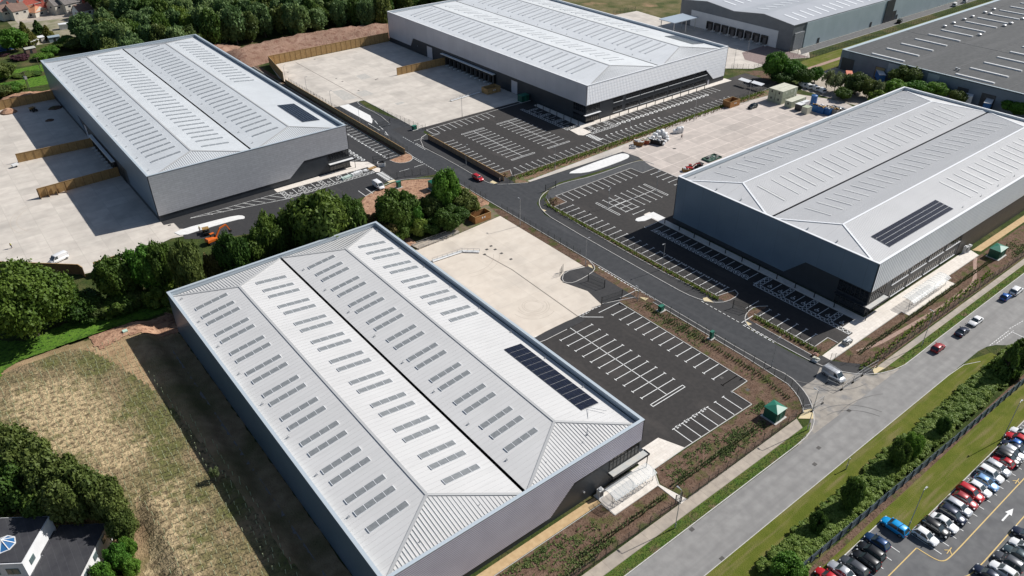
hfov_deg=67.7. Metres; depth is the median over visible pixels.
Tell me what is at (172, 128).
warehouse
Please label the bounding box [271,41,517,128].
yard
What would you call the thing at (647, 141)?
skip
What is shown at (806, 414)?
tactile paving
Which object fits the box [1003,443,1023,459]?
parked car
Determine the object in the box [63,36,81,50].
tree
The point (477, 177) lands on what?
parked car
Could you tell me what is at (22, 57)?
tree
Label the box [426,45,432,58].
door
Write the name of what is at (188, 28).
woodland tree
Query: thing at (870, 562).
parked car
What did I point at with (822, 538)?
hedge bush
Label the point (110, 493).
tree
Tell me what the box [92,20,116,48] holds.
woodland tree
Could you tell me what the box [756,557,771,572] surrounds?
hedge bush
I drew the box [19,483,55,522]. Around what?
tree
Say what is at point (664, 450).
pavement
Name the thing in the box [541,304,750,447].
carpark front
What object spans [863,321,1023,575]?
road markings
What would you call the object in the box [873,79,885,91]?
tree
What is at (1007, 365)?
tree
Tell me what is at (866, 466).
hedge bush
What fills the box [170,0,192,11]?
woodland tree
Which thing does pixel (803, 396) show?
junction pavement
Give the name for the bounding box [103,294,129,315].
bush
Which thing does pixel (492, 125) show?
carpark
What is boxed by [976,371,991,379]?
hedge bush
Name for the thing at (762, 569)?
hedge bush
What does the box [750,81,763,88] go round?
cycle shelter
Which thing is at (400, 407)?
warehouse
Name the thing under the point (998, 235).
ochre path
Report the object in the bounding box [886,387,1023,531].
grass verge
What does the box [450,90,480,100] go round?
guard rail
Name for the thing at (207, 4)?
woodland tree
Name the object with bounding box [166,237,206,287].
tree
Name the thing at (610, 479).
window
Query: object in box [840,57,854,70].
door
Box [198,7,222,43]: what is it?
woodland tree
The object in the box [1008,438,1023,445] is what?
parked car
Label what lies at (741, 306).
gate
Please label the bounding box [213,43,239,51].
earth bank
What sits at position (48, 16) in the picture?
street
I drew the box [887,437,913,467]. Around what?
tree
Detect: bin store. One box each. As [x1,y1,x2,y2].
[469,208,490,223]
[481,84,500,94]
[722,97,739,107]
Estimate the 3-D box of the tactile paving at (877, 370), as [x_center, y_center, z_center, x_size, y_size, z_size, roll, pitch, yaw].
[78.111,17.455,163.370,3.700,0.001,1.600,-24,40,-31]
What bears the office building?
on the ground at (80, 282)
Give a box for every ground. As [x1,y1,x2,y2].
[0,0,1023,575]
[8,17,93,45]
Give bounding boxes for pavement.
[274,78,977,513]
[421,138,514,183]
[535,317,584,341]
[540,198,694,292]
[560,266,593,281]
[654,300,810,409]
[749,323,873,374]
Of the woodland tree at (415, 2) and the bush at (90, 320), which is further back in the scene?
the woodland tree at (415, 2)
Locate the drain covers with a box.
[168,72,851,560]
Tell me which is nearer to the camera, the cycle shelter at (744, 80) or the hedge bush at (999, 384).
the hedge bush at (999, 384)
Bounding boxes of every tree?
[0,27,28,51]
[0,52,9,56]
[0,62,15,79]
[0,84,14,97]
[0,257,76,339]
[0,422,29,449]
[0,429,52,472]
[0,455,26,517]
[1,81,23,92]
[9,53,29,60]
[11,71,34,78]
[18,21,39,46]
[18,448,82,493]
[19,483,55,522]
[31,20,46,35]
[31,70,42,76]
[32,52,53,60]
[35,462,107,525]
[40,45,59,53]
[41,25,54,39]
[48,40,65,48]
[58,34,73,42]
[58,274,81,318]
[58,287,104,321]
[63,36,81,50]
[66,12,92,35]
[73,21,93,49]
[80,473,129,522]
[85,0,95,8]
[87,28,99,50]
[88,0,101,4]
[88,22,100,44]
[90,249,139,296]
[92,6,114,23]
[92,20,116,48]
[93,17,114,24]
[95,0,109,11]
[99,36,117,47]
[100,43,118,49]
[104,506,140,540]
[108,0,139,18]
[108,285,145,302]
[113,18,131,42]
[116,17,133,22]
[116,37,133,46]
[120,9,136,19]
[120,30,144,43]
[122,242,164,290]
[125,19,140,34]
[133,12,149,20]
[134,13,150,25]
[135,0,151,10]
[136,23,150,41]
[138,6,155,16]
[146,239,176,288]
[148,0,168,11]
[148,23,166,41]
[149,11,170,26]
[163,6,180,27]
[164,25,186,38]
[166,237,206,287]
[168,4,187,13]
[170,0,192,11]
[176,12,197,32]
[182,24,196,32]
[184,31,202,37]
[190,3,202,33]
[193,0,212,4]
[198,0,210,7]
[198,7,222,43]
[201,5,215,13]
[202,252,222,277]
[208,466,219,477]
[211,0,229,8]
[211,229,250,272]
[214,0,229,12]
[217,14,229,43]
[221,4,247,44]
[237,0,253,11]
[240,10,258,42]
[242,226,272,263]
[252,4,273,37]
[253,208,289,256]
[261,0,279,7]
[268,0,281,9]
[270,3,286,33]
[276,201,298,249]
[280,0,302,4]
[281,1,293,35]
[285,188,352,246]
[286,1,311,34]
[301,0,314,26]
[301,0,323,6]
[307,7,326,30]
[312,3,329,26]
[325,0,339,25]
[329,0,348,27]
[338,191,367,231]
[345,0,359,26]
[355,0,376,25]
[366,212,377,223]
[373,0,391,23]
[374,187,419,230]
[377,221,398,233]
[394,0,413,9]
[408,202,423,225]
[411,0,418,6]
[416,0,428,5]
[418,193,443,217]
[430,168,460,206]
[434,203,469,231]
[452,187,479,212]
[762,51,789,75]
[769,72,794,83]
[770,550,808,575]
[783,59,807,81]
[793,68,815,83]
[808,510,828,531]
[811,66,824,82]
[821,69,834,87]
[828,72,843,90]
[833,86,852,98]
[836,71,847,86]
[840,476,865,509]
[844,71,869,94]
[862,77,878,97]
[867,89,885,100]
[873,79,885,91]
[882,78,906,92]
[887,64,924,81]
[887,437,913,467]
[904,80,926,89]
[904,432,925,458]
[920,81,951,96]
[935,416,951,434]
[949,90,968,101]
[986,341,1021,383]
[1001,99,1023,114]
[1011,337,1023,366]
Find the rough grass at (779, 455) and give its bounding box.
[609,268,1023,575]
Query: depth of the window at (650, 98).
299.83 m
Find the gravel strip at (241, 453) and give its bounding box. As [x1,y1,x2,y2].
[173,351,325,575]
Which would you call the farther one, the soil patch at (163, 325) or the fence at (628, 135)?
the fence at (628, 135)
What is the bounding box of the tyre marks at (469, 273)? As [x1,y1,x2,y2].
[10,68,742,318]
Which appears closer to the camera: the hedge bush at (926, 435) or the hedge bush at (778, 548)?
the hedge bush at (778, 548)
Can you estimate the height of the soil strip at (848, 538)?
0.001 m
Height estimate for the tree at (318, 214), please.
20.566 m
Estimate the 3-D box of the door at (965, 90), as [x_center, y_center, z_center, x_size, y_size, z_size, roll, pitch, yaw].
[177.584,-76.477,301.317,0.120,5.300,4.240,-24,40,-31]
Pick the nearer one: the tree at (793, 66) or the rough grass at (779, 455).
the rough grass at (779, 455)
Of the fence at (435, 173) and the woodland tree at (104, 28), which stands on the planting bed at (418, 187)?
the fence at (435, 173)
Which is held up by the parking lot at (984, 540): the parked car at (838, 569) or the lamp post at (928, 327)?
the parked car at (838, 569)
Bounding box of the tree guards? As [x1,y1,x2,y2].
[0,338,192,462]
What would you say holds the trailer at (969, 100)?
on the ground at (80, 282)
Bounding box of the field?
[0,331,351,575]
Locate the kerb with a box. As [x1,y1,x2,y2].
[254,0,1023,575]
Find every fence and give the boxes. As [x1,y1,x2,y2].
[0,90,54,109]
[0,261,85,277]
[15,138,93,162]
[36,167,119,198]
[268,32,388,64]
[268,56,283,80]
[285,79,404,153]
[288,78,407,151]
[375,106,425,129]
[390,168,485,197]
[396,57,444,74]
[428,134,503,180]
[502,205,579,253]
[510,81,778,181]
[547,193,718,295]
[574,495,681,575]
[623,290,803,409]
[688,410,797,498]
[731,54,804,68]
[760,315,821,353]
[803,378,1023,565]
[806,0,986,58]
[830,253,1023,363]
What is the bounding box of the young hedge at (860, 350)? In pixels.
[563,260,991,575]
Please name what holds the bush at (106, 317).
on the grass strip at (13, 352)
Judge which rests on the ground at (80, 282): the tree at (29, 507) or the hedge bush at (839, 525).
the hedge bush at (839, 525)
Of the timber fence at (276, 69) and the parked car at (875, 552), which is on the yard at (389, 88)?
the timber fence at (276, 69)
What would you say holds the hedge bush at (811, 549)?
on the grass verge at (742, 560)
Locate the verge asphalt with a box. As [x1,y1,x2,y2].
[545,160,654,199]
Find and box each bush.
[79,312,99,323]
[88,302,106,317]
[88,561,114,575]
[98,304,116,319]
[100,296,114,308]
[101,541,131,571]
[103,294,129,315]
[118,290,140,313]
[118,536,137,557]
[119,557,141,575]
[140,285,164,309]
[153,282,174,306]
[166,305,172,314]
[393,224,409,239]
[408,217,427,236]
[422,216,444,234]
[755,561,770,575]
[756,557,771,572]
[758,555,770,560]
[767,545,780,557]
[776,544,786,552]
[780,542,788,549]
[781,534,801,546]
[787,539,811,556]
[787,548,811,570]
[790,526,805,538]
[790,533,804,544]
[793,539,817,554]
[794,520,805,528]
[794,526,810,535]
[800,538,821,556]
[804,530,827,545]
[807,533,823,555]
[810,525,828,542]
[816,531,834,541]
[818,501,832,512]
[820,505,832,514]
[824,528,838,537]
[825,495,841,507]
[825,513,844,523]
[826,521,837,533]
[827,501,841,510]
[829,514,843,531]
[831,510,853,531]
[834,489,842,500]
[838,505,858,519]
[839,503,856,514]
[855,505,863,515]
[857,475,870,483]
[860,499,870,508]
[861,469,879,480]
[863,463,876,473]
[863,493,875,509]
[865,488,875,500]
[866,487,880,500]
[868,459,882,471]
[868,479,882,495]
[869,479,886,491]
[870,486,878,493]
[871,472,894,491]
[872,470,890,485]
[874,456,890,469]
[875,453,893,466]
[877,459,886,468]
[881,444,891,452]
[881,468,896,481]
[882,467,900,482]
[892,462,906,479]
[896,433,908,438]
[902,464,912,471]
[906,460,919,472]
[907,458,921,468]
[911,455,918,462]
[912,428,924,433]
[914,425,931,432]
[916,423,929,428]
[917,434,933,448]
[918,450,924,458]
[920,418,930,426]
[921,446,929,456]
[922,431,939,447]
[923,412,936,417]
[927,423,946,436]
[928,433,943,442]
[929,409,942,419]
[929,427,945,441]
[935,404,955,413]
[935,431,951,440]
[942,410,962,427]
[943,396,957,403]
[945,401,957,406]
[951,391,965,399]
[953,406,969,420]
[954,402,970,407]
[955,404,972,418]
[956,384,973,393]
[956,387,970,396]
[960,381,976,389]
[961,401,977,412]
[962,396,972,407]
[965,379,979,388]
[966,396,981,408]
[970,390,989,400]
[970,394,987,407]
[972,398,985,406]
[974,388,991,401]
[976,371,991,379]
[977,385,995,394]
[978,376,997,392]
[982,382,996,389]
[985,374,1005,388]
[997,349,1005,355]
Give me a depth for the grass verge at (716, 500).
132.48 m
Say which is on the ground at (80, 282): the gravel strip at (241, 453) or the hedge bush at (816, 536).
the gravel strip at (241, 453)
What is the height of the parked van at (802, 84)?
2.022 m
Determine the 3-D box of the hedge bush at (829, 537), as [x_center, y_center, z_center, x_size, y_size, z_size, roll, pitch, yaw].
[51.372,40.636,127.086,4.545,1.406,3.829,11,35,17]
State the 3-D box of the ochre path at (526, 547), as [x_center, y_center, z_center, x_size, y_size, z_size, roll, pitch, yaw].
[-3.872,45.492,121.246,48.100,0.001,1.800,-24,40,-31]
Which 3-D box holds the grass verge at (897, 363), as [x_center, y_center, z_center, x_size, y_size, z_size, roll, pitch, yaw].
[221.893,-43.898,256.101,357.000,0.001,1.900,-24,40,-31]
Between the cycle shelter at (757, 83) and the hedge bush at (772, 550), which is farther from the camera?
the cycle shelter at (757, 83)
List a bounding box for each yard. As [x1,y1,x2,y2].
[0,99,182,273]
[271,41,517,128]
[612,94,852,176]
[616,11,809,68]
[801,67,946,104]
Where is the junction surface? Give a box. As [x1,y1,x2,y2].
[798,367,900,445]
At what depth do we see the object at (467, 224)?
219.35 m
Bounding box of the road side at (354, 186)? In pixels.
[161,152,436,238]
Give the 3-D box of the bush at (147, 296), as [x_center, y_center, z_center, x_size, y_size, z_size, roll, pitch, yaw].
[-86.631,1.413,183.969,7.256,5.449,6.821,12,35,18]
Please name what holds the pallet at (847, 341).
on the ground at (80, 282)
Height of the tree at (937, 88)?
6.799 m
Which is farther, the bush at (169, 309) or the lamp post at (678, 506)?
the bush at (169, 309)
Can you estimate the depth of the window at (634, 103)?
295.79 m
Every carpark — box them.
[251,67,398,163]
[423,73,778,177]
[556,168,853,345]
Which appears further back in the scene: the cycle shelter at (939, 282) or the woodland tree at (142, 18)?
the woodland tree at (142, 18)
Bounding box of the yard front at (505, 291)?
[416,216,600,336]
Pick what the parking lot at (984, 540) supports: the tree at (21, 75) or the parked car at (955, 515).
the parked car at (955, 515)
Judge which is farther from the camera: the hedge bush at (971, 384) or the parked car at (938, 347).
the parked car at (938, 347)
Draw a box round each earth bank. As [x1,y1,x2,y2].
[1,91,41,99]
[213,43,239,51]
[226,23,389,66]
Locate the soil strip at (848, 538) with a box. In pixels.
[809,374,1023,575]
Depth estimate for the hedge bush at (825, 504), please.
131.42 m
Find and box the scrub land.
[561,0,681,17]
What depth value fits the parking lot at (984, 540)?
126.09 m
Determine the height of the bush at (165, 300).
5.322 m
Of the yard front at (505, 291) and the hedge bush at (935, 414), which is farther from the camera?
the yard front at (505, 291)
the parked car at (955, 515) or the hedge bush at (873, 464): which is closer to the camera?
the parked car at (955, 515)
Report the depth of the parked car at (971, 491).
133.50 m
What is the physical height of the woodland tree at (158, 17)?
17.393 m
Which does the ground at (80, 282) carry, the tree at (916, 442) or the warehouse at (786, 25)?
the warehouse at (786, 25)
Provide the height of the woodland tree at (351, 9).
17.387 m
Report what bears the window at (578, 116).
in the warehouse at (581, 63)
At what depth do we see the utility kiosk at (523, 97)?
302.87 m
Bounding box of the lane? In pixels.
[800,0,973,53]
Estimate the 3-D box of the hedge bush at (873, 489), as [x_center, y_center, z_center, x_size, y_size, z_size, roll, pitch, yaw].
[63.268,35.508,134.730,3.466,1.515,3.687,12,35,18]
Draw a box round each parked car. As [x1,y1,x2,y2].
[472,173,483,181]
[747,102,757,108]
[814,566,835,575]
[827,560,855,575]
[838,554,869,575]
[850,549,881,572]
[855,540,886,562]
[863,532,890,552]
[880,516,909,537]
[911,525,939,546]
[920,515,950,538]
[929,511,959,533]
[930,342,945,353]
[937,502,967,525]
[943,495,972,517]
[952,490,978,509]
[954,326,969,337]
[955,481,984,502]
[967,479,992,497]
[968,315,983,326]
[972,563,1000,575]
[973,473,999,491]
[975,463,1004,483]
[983,457,1011,477]
[988,560,1019,575]
[991,455,1015,469]
[992,550,1023,574]
[993,448,1021,467]
[995,444,1023,462]
[999,293,1011,301]
[1000,439,1023,453]
[1001,544,1023,561]
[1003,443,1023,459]
[1005,431,1023,442]
[1008,285,1023,295]
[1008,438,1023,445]
[1008,537,1023,550]
[1009,426,1023,434]
[1011,525,1023,539]
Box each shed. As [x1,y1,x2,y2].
[22,46,36,53]
[46,34,59,42]
[58,22,67,29]
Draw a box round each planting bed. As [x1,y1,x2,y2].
[254,66,406,154]
[362,179,488,227]
[391,154,411,162]
[492,208,655,305]
[496,486,678,575]
[500,170,511,177]
[515,89,768,182]
[545,197,736,300]
[620,297,802,497]
[747,306,835,354]
[835,225,1023,367]
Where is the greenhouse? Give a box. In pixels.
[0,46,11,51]
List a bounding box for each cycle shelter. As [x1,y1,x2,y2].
[605,476,636,507]
[626,463,656,493]
[738,77,750,86]
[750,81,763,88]
[904,289,926,309]
[915,280,935,300]
[929,272,950,290]
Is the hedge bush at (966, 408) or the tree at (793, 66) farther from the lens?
the tree at (793, 66)
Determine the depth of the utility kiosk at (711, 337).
172.20 m
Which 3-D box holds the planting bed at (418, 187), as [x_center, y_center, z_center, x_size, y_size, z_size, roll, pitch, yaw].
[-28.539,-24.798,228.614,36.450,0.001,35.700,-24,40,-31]
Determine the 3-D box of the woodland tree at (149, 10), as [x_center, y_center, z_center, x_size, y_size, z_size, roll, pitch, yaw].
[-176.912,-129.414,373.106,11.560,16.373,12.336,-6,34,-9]
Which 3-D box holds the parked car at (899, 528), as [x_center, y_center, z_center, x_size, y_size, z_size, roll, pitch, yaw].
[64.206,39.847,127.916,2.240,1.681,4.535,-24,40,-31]
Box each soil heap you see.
[0,108,17,114]
[48,105,61,109]
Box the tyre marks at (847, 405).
[795,379,881,415]
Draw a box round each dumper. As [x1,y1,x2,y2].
[28,106,37,111]
[201,226,209,235]
[694,162,703,167]
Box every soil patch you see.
[89,313,178,348]
[164,238,415,313]
[744,71,775,81]
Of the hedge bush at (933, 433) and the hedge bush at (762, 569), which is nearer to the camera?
the hedge bush at (762, 569)
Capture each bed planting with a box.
[504,94,763,204]
[516,91,993,369]
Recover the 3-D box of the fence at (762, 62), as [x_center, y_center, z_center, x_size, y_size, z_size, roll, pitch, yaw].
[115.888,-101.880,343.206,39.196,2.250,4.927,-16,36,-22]
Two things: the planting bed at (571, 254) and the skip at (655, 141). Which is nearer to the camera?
the planting bed at (571, 254)
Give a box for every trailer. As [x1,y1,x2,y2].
[874,69,885,81]
[964,93,973,103]
[982,98,993,108]
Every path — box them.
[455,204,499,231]
[477,498,599,575]
[808,57,839,68]
[856,257,976,351]
[973,216,1023,250]
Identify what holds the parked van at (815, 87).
on the service yard at (858, 98)
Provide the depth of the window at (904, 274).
184.11 m
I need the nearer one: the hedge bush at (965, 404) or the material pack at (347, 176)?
the hedge bush at (965, 404)
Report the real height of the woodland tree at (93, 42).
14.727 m
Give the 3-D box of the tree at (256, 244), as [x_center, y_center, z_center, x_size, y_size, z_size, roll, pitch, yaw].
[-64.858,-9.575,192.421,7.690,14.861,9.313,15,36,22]
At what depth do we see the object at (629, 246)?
205.45 m
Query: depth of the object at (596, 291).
190.28 m
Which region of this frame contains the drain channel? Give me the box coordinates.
[297,63,576,315]
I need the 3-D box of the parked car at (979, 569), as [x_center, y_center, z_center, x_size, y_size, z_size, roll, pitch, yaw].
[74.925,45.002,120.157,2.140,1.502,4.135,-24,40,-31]
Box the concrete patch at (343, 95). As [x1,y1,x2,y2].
[332,74,403,104]
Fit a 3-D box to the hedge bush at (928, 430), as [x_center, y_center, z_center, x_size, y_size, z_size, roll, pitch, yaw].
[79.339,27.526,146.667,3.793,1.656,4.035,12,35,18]
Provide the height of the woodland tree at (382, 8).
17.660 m
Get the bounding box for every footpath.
[582,419,802,575]
[878,259,1023,368]
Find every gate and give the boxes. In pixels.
[368,119,389,129]
[372,153,388,162]
[588,273,604,287]
[601,290,622,304]
[732,300,749,311]
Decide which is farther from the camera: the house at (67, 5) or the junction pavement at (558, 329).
the house at (67, 5)
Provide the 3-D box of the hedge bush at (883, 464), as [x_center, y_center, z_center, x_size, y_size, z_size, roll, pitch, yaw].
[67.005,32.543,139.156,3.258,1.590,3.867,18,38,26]
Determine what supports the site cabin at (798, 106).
on the yard at (724, 132)
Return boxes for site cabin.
[767,94,774,101]
[768,83,790,95]
[774,93,796,104]
[775,85,797,97]
[784,95,805,108]
[794,102,804,110]
[801,100,809,104]
[801,105,811,114]
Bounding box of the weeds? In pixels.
[500,240,1023,575]
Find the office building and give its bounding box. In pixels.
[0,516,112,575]
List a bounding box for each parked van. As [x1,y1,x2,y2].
[48,250,68,262]
[372,179,384,189]
[798,82,806,87]
[806,83,812,88]
[812,84,818,90]
[818,87,826,93]
[821,363,845,383]
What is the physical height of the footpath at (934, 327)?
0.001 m
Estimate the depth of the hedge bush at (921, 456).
140.57 m
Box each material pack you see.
[341,174,352,179]
[351,170,362,175]
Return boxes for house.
[0,0,41,6]
[0,1,11,20]
[4,0,30,20]
[26,4,47,17]
[36,0,46,7]
[45,0,63,14]
[58,0,81,13]
[71,1,92,16]
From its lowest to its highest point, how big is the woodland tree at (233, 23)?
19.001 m
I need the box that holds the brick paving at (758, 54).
[742,45,806,64]
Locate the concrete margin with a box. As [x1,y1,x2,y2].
[529,143,629,181]
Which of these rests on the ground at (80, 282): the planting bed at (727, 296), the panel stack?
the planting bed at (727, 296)
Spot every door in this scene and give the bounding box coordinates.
[120,167,126,181]
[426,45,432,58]
[511,80,517,94]
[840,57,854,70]
[873,66,885,78]
[891,10,896,20]
[957,86,968,92]
[978,93,995,109]
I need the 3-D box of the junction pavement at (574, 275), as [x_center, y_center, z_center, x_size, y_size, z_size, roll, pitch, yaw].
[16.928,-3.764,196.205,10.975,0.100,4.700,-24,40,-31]
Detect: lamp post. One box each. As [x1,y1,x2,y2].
[674,486,681,527]
[807,387,818,429]
[908,486,927,526]
[921,309,933,345]
[1002,400,1022,438]
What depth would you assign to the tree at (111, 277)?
178.26 m
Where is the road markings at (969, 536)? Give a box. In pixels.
[888,478,1023,575]
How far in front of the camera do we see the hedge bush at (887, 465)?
139.24 m
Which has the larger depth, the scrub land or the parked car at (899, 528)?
the scrub land
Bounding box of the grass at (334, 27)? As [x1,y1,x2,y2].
[310,25,358,32]
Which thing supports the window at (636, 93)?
in the warehouse at (581, 63)
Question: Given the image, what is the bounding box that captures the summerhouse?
[37,35,45,42]
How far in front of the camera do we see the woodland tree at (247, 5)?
380.31 m
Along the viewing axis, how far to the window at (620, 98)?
289.58 m
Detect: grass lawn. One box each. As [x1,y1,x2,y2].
[0,64,43,79]
[0,75,47,87]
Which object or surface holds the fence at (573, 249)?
on the planting bed at (571, 254)
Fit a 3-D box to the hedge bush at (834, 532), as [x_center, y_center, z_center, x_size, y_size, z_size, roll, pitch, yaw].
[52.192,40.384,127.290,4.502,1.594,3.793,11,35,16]
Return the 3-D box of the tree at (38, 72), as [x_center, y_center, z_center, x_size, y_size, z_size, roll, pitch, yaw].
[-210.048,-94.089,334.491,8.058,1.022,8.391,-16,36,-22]
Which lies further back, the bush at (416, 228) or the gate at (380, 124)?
the gate at (380, 124)
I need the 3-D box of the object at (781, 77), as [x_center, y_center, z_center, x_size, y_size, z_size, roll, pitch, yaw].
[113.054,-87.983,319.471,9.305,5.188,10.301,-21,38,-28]
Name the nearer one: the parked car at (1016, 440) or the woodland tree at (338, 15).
the parked car at (1016, 440)
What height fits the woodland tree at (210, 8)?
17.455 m
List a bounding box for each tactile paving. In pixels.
[799,409,812,418]
[873,366,883,372]
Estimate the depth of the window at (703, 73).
314.18 m
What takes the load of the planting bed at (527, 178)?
on the ground at (80, 282)
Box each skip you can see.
[377,160,385,166]
[633,139,644,146]
[640,138,649,144]
[646,137,663,145]
[682,167,690,171]
[811,103,826,113]
[821,104,833,115]
[826,105,839,114]
[830,105,846,111]
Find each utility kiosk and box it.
[395,180,402,188]
[411,125,417,130]
[427,179,432,190]
[517,93,529,102]
[657,304,664,312]
[707,330,714,340]
[760,400,786,425]
[985,243,1007,260]
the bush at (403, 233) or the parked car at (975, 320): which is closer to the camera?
the parked car at (975, 320)
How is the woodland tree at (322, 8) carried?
on the grass at (334, 27)
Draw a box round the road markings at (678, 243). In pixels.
[192,89,849,441]
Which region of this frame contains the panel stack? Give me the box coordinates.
[701,153,721,162]
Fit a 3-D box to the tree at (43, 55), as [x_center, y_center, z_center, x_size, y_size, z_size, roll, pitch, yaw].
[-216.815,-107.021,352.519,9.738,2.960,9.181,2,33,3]
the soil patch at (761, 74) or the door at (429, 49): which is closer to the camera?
the soil patch at (761, 74)
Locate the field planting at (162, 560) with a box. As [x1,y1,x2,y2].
[0,349,301,575]
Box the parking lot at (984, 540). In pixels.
[831,422,1023,575]
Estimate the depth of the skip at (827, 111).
289.68 m
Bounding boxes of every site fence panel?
[825,376,842,390]
[862,360,878,374]
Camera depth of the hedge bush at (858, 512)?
130.29 m
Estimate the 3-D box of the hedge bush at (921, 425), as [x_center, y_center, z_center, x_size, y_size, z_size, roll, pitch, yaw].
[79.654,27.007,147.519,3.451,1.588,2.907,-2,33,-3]
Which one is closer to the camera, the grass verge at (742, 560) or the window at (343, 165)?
the grass verge at (742, 560)
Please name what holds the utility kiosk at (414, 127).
on the road at (525, 206)
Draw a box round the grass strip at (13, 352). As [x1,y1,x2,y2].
[0,302,169,378]
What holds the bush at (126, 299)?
on the grass strip at (13, 352)
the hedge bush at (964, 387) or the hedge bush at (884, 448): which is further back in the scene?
the hedge bush at (964, 387)
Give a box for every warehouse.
[40,34,355,221]
[166,221,649,575]
[387,0,727,122]
[659,0,957,50]
[673,86,1023,320]
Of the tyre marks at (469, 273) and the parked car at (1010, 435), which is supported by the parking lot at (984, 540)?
the parked car at (1010, 435)
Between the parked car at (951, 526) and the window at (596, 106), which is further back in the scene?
the window at (596, 106)
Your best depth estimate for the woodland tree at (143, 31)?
341.13 m
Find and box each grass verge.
[604,423,810,575]
[705,353,995,575]
[800,0,992,69]
[813,384,1023,575]
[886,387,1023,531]
[889,265,1023,367]
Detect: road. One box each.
[334,101,850,408]
[627,274,1023,575]
[966,313,1023,359]
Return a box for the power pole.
[21,71,30,89]
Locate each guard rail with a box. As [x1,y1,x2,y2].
[432,248,479,261]
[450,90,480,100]
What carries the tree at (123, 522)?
on the grass lush bank
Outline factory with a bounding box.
[838,0,1023,117]
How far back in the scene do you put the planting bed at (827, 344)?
172.77 m
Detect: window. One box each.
[5,568,20,574]
[29,553,35,564]
[93,551,97,561]
[101,534,106,544]
[328,149,348,161]
[330,161,349,171]
[573,101,585,112]
[573,111,584,121]
[586,102,599,113]
[586,114,598,121]
[609,442,638,470]
[609,464,636,482]
[613,105,621,112]
[614,95,622,102]
[625,99,638,108]
[626,90,639,98]
[640,95,652,103]
[641,86,653,94]
[654,91,666,99]
[655,82,667,90]
[667,87,679,95]
[669,78,681,85]
[681,83,692,91]
[682,74,694,81]
[694,79,705,87]
[695,70,706,77]
[833,294,864,314]
[837,279,869,302]
[868,283,886,302]
[888,281,905,296]
[891,268,909,285]
[905,270,922,286]
[910,257,927,273]
[923,259,939,274]
[928,246,944,261]
[939,248,955,263]
[945,235,961,250]
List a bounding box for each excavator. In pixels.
[204,224,231,244]
[685,163,701,170]
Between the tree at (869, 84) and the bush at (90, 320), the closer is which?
the bush at (90, 320)
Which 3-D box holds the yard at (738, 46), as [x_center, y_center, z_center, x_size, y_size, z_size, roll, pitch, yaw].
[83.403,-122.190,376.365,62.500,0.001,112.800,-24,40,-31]
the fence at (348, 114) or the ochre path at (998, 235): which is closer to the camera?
the ochre path at (998, 235)
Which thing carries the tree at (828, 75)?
on the service yard at (858, 98)
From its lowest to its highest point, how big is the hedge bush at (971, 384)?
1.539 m
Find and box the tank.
[810,94,817,103]
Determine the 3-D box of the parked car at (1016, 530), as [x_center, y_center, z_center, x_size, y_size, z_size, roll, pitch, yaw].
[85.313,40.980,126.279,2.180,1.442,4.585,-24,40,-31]
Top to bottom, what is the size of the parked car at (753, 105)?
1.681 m
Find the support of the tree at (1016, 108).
on the ground at (80, 282)
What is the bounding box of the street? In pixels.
[0,0,95,23]
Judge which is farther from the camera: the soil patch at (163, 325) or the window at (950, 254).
the window at (950, 254)
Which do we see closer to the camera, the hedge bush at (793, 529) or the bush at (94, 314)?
the hedge bush at (793, 529)
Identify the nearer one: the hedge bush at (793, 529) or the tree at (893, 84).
the hedge bush at (793, 529)
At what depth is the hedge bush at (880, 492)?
133.94 m
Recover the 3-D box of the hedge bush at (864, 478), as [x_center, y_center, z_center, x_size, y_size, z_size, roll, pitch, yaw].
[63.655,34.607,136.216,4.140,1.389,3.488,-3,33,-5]
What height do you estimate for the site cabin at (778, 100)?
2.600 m
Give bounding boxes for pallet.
[812,356,819,362]
[841,336,852,346]
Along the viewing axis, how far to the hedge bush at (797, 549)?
123.16 m
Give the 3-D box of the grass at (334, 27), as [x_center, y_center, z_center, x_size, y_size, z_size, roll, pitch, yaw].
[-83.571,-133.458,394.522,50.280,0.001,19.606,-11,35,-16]
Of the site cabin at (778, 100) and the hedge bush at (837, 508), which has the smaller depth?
the hedge bush at (837, 508)

